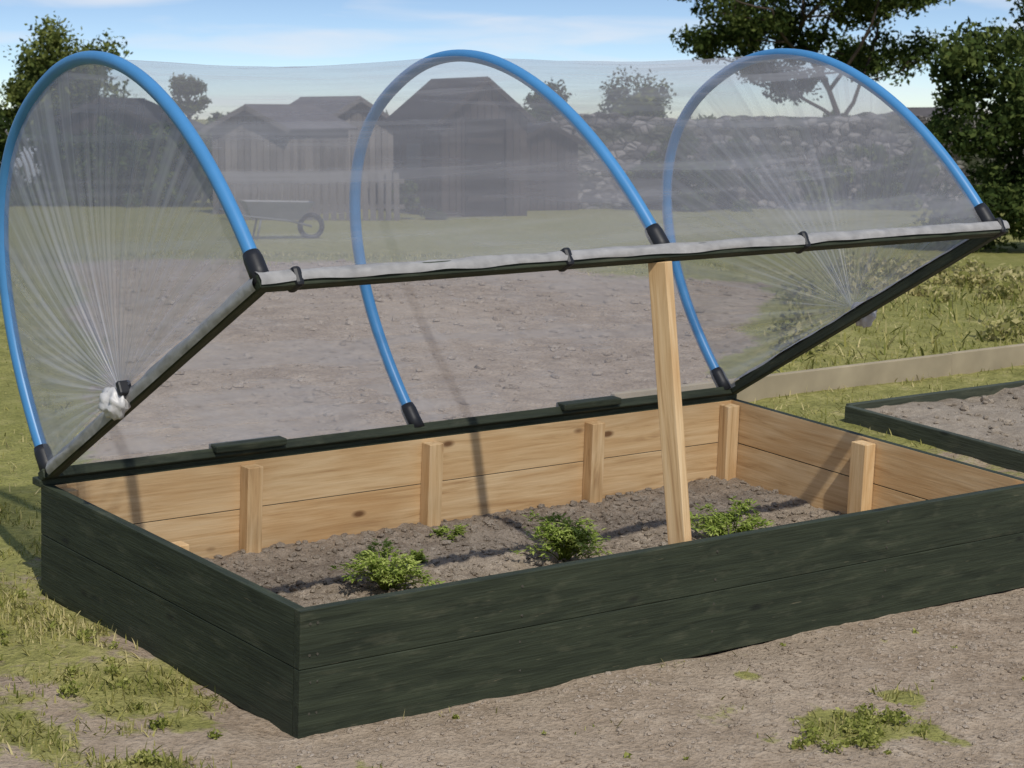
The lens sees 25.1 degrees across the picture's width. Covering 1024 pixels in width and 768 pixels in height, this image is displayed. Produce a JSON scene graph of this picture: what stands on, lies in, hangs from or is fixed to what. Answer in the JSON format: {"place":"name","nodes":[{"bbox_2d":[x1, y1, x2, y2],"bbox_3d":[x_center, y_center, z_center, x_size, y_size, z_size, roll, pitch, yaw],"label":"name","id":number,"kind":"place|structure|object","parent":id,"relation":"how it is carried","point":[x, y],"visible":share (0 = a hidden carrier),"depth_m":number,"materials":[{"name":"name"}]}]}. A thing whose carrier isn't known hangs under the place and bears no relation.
{"place":"outdoors","nodes":[
{"label":"outdoors","id":0,"kind":"place"},
{"bbox_2d":[0,131,41,187],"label":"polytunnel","id":1,"kind":"structure","parent":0,"point":[26,160],"depth_m":47.93,"materials":[{"name":"plastic"}]},
{"bbox_2d":[0,119,1023,767],"bbox_3d":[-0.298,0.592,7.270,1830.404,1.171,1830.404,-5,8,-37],"label":"ground","id":2,"kind":"structure","parent":0,"point":[198,227],"depth_m":9.73,"materials":[{"name":"soil"}]},
{"bbox_2d":[0,11,136,131],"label":"ash tree","id":3,"kind":"object","parent":2,"relation":"on","point":[74,88],"visible":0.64,"depth_m":58.47,"materials":[{"name":"green plant"}]},
{"bbox_2d":[0,115,212,206],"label":"hedge","id":4,"kind":"object","parent":2,"relation":"on","point":[108,156],"visible":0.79,"depth_m":41.57,"materials":[{"name":"green plant"}]},
{"bbox_2d":[36,97,205,204],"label":"garden shed","id":5,"kind":"structure","parent":2,"relation":"on","point":[139,116],"depth_m":42.76,"materials":[{"name":"wood"}]},
{"bbox_2d":[165,72,211,119],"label":"hawthorn tree","id":6,"kind":"object","parent":2,"relation":"on","point":[180,86],"visible":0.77,"depth_m":61.69,"materials":[{"name":"green plant"}]},
{"bbox_2d":[215,200,324,238],"bbox_3d":[-3.230,-2.198,30.920,1.438,0.534,0.600,-2,7,-14],"label":"wheelbarrow","id":7,"kind":"object","parent":2,"relation":"on","point":[278,210],"visible":0.96,"depth_m":30.75,"materials":[{"name":"grey metal"}]},
{"bbox_2d":[200,104,357,213],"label":"garden shed","id":8,"kind":"structure","parent":2,"relation":"on","point":[274,138],"depth_m":38.43,"materials":[{"name":"grey wood"}]},
{"bbox_2d":[227,171,404,220],"bbox_3d":[-3.101,-2.966,36.416,2.802,0.819,0.050,0,7,0],"label":"slatted fence","id":9,"kind":"object","parent":2,"relation":"on","point":[325,181],"visible":0.8,"depth_m":36.38,"materials":[{"name":"grey wood"}]},
{"bbox_2d":[291,96,393,203],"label":"garden shed","id":10,"kind":"structure","parent":2,"relation":"on","point":[353,110],"depth_m":40.96,"materials":[{"name":"grey wood"}]},
{"bbox_2d":[392,180,447,219],"bbox_3d":[-1.511,-2.896,36.914,0.991,0.786,0.836,0,7,0],"label":"bramble bush","id":11,"kind":"object","parent":2,"relation":"on","point":[407,189],"visible":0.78,"depth_m":36.64,"materials":[{"name":"green plant"}]},
{"bbox_2d":[385,76,536,216],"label":"garden shed","id":12,"kind":"structure","parent":2,"relation":"on","point":[459,147],"depth_m":37.89,"materials":[{"name":"wood"}]},
{"bbox_2d":[407,143,420,169],"bbox_3d":[-1.641,-3.817,38.631,0.030,0.440,0.680,-3,7,-22],"label":"window pane","id":13,"kind":"structure","parent":12,"relation":"in","point":[413,149],"depth_m":38.60,"materials":[{"name":"grey glass"}]},
{"bbox_2d":[406,140,424,173],"bbox_3d":[-1.623,-3.818,38.638,0.050,0.550,0.800,-3,7,-22],"label":"window frame","id":14,"kind":"structure","parent":12,"relation":"in","point":[422,171],"depth_m":38.32,"materials":[{"name":"white wood"}]},
{"bbox_2d":[465,119,503,216],"bbox_3d":[-0.457,-3.527,37.865,0.680,1.640,0.040,-3,7,-22],"label":"door","id":15,"kind":"structure","parent":12,"relation":"in","point":[484,163],"depth_m":37.85,"materials":[{"name":"grey wood"}]},
{"bbox_2d":[0,589,1023,767],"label":"weeds","id":16,"kind":"object","parent":2,"relation":"on","point":[872,732],"visible":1,"depth_m":5.79,"materials":[{"name":"green plant"}]},
{"bbox_2d":[40,105,1003,151],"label":"hedge","id":17,"kind":"object","parent":2,"relation":"on","point":[216,116],"visible":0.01,"depth_m":84.72,"materials":[{"name":"green plant"}]},
{"bbox_2d":[518,103,537,121],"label":"hedge","id":18,"kind":"object","parent":2,"relation":"on","point":[533,114],"depth_m":44.14,"materials":[{"name":"green plant"}]},
{"bbox_2d":[41,398,1023,738],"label":"raised garden bed","id":19,"kind":"object","parent":2,"relation":"on","point":[225,580],"visible":0.93,"depth_m":6.79,"materials":[{"name":"brown wood"}]},
{"bbox_2d":[328,537,444,590],"bbox_3d":[-0.365,0.547,6.728,0.306,0.151,0.324,-6,14,-36],"label":"seedling plant","id":20,"kind":"object","parent":19,"relation":"on","point":[381,568],"visible":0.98,"depth_m":6.72,"materials":[{"name":"green plant"}]},
{"bbox_2d":[404,548,429,563],"bbox_3d":[-0.292,0.535,7.082,0.090,0.056,0.119,0,7,3],"label":"seedling plant","id":21,"kind":"object","parent":19,"relation":"on","point":[418,557],"visible":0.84,"depth_m":7.06,"materials":[{"name":"green plant"}]},
{"bbox_2d":[429,523,468,541],"bbox_3d":[-0.201,0.477,7.344,0.128,0.052,0.132,1,7,6],"label":"seedling plant","id":22,"kind":"object","parent":19,"relation":"on","point":[457,530],"visible":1,"depth_m":7.35,"materials":[{"name":"green plant"}]},
{"bbox_2d":[0,48,1009,486],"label":"hooped cloche cover","id":23,"kind":"object","parent":19,"relation":"on","point":[120,402],"visible":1,"depth_m":6.77,"materials":[{"name":"clear plastic"}]},
{"bbox_2d":[510,510,613,561],"bbox_3d":[0.170,0.479,7.142,0.322,0.155,0.314,1,7,12],"label":"seedling plant","id":24,"kind":"object","parent":19,"relation":"on","point":[567,541],"visible":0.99,"depth_m":7.09,"materials":[{"name":"green plant"}]},
{"bbox_2d":[648,261,691,544],"bbox_3d":[0.451,0.197,6.416,0.150,1.080,0.061,0,7,1],"label":"wooden prop","id":25,"kind":"object","parent":19,"relation":"on","point":[665,340],"visible":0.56,"depth_m":6.38,"materials":[{"name":"brown wood"}]},
{"bbox_2d":[690,496,775,536],"bbox_3d":[0.701,0.448,7.401,0.290,0.155,0.286,-3,7,-25],"label":"seedling plant","id":26,"kind":"object","parent":19,"relation":"on","point":[716,524],"visible":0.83,"depth_m":7.41,"materials":[{"name":"green plant"}]},
{"bbox_2d":[523,77,575,121],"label":"hawthorn tree","id":27,"kind":"object","parent":2,"relation":"on","point":[544,110],"visible":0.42,"depth_m":59.36,"materials":[{"name":"green plant"}]},
{"bbox_2d":[527,122,586,210],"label":"garden shed","id":28,"kind":"structure","parent":2,"relation":"on","point":[541,166],"depth_m":40.34,"materials":[{"name":"wood"}]},
{"bbox_2d":[598,65,677,117],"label":"hawthorn tree","id":29,"kind":"object","parent":2,"relation":"on","point":[646,100],"visible":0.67,"depth_m":63.32,"materials":[{"name":"green plant"}]},
{"bbox_2d":[625,130,763,211],"bbox_3d":[3.127,-3.635,39.890,2.474,1.603,1.163,0,7,0],"label":"ivy bush","id":30,"kind":"object","parent":2,"relation":"on","point":[686,195],"visible":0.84,"depth_m":39.66,"materials":[{"name":"green plant"}]},
{"bbox_2d":[551,112,1023,208],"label":"stone wall","id":31,"kind":"structure","parent":2,"relation":"on","point":[804,143],"depth_m":40.89,"materials":[{"name":"grey stone"}]},
{"bbox_2d":[669,0,955,115],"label":"sycamore tree","id":32,"kind":"object","parent":2,"relation":"on","point":[742,30],"visible":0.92,"depth_m":55.50,"materials":[{"name":"green plant"}]},
{"bbox_2d":[610,343,1023,401],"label":"timber edging","id":33,"kind":"object","parent":2,"relation":"on","point":[893,370],"visible":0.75,"depth_m":10.18,"materials":[{"name":"brown wood"}]},
{"bbox_2d":[789,143,939,210],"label":"ivy bush","id":34,"kind":"object","parent":2,"relation":"on","point":[881,188],"visible":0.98,"depth_m":40.04,"materials":[{"name":"green plant"}]},
{"bbox_2d":[743,262,1023,372],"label":"rough grass","id":35,"kind":"structure","parent":2,"relation":"on","point":[950,305],"depth_m":11.95,"materials":[{"name":"green plant"}]},
{"bbox_2d":[772,251,1023,354],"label":"vegetable crop","id":36,"kind":"object","parent":2,"relation":"on","point":[1005,283],"visible":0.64,"depth_m":13.21,"materials":[{"name":"green plant"}]},
{"bbox_2d":[844,380,1023,472],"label":"raised garden bed","id":37,"kind":"object","parent":2,"relation":"on","point":[984,423],"visible":0.98,"depth_m":9.34,"materials":[{"name":"wood"}]},
{"bbox_2d":[885,107,991,117],"bbox_3d":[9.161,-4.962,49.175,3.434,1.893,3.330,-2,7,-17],"label":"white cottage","id":38,"kind":"structure","parent":2,"relation":"on","point":[922,111],"depth_m":49.23,"materials":[{"name":"grey"}]},
{"bbox_2d":[911,16,1023,252],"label":"tree","id":39,"kind":"object","parent":2,"relation":"on","point":[1004,189],"visible":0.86,"depth_m":27.51,"materials":[{"name":"green plant"}]},
{"bbox_2d":[985,0,1023,66],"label":"hawthorn tree","id":40,"kind":"object","parent":2,"relation":"on","point":[1018,19],"visible":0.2,"depth_m":48.68,"materials":[{"name":"green plant"}]},
{"bbox_2d":[0,250,1023,767],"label":"grass","id":41,"kind":"structure","parent":0,"point":[12,600],"depth_m":6.35,"materials":[{"name":"green plant"}]},
{"bbox_2d":[0,0,1023,118],"label":"sky","id":42,"kind":"structure","parent":0,"point":[244,51],"materials":[{"name":"blue"}]}
]}

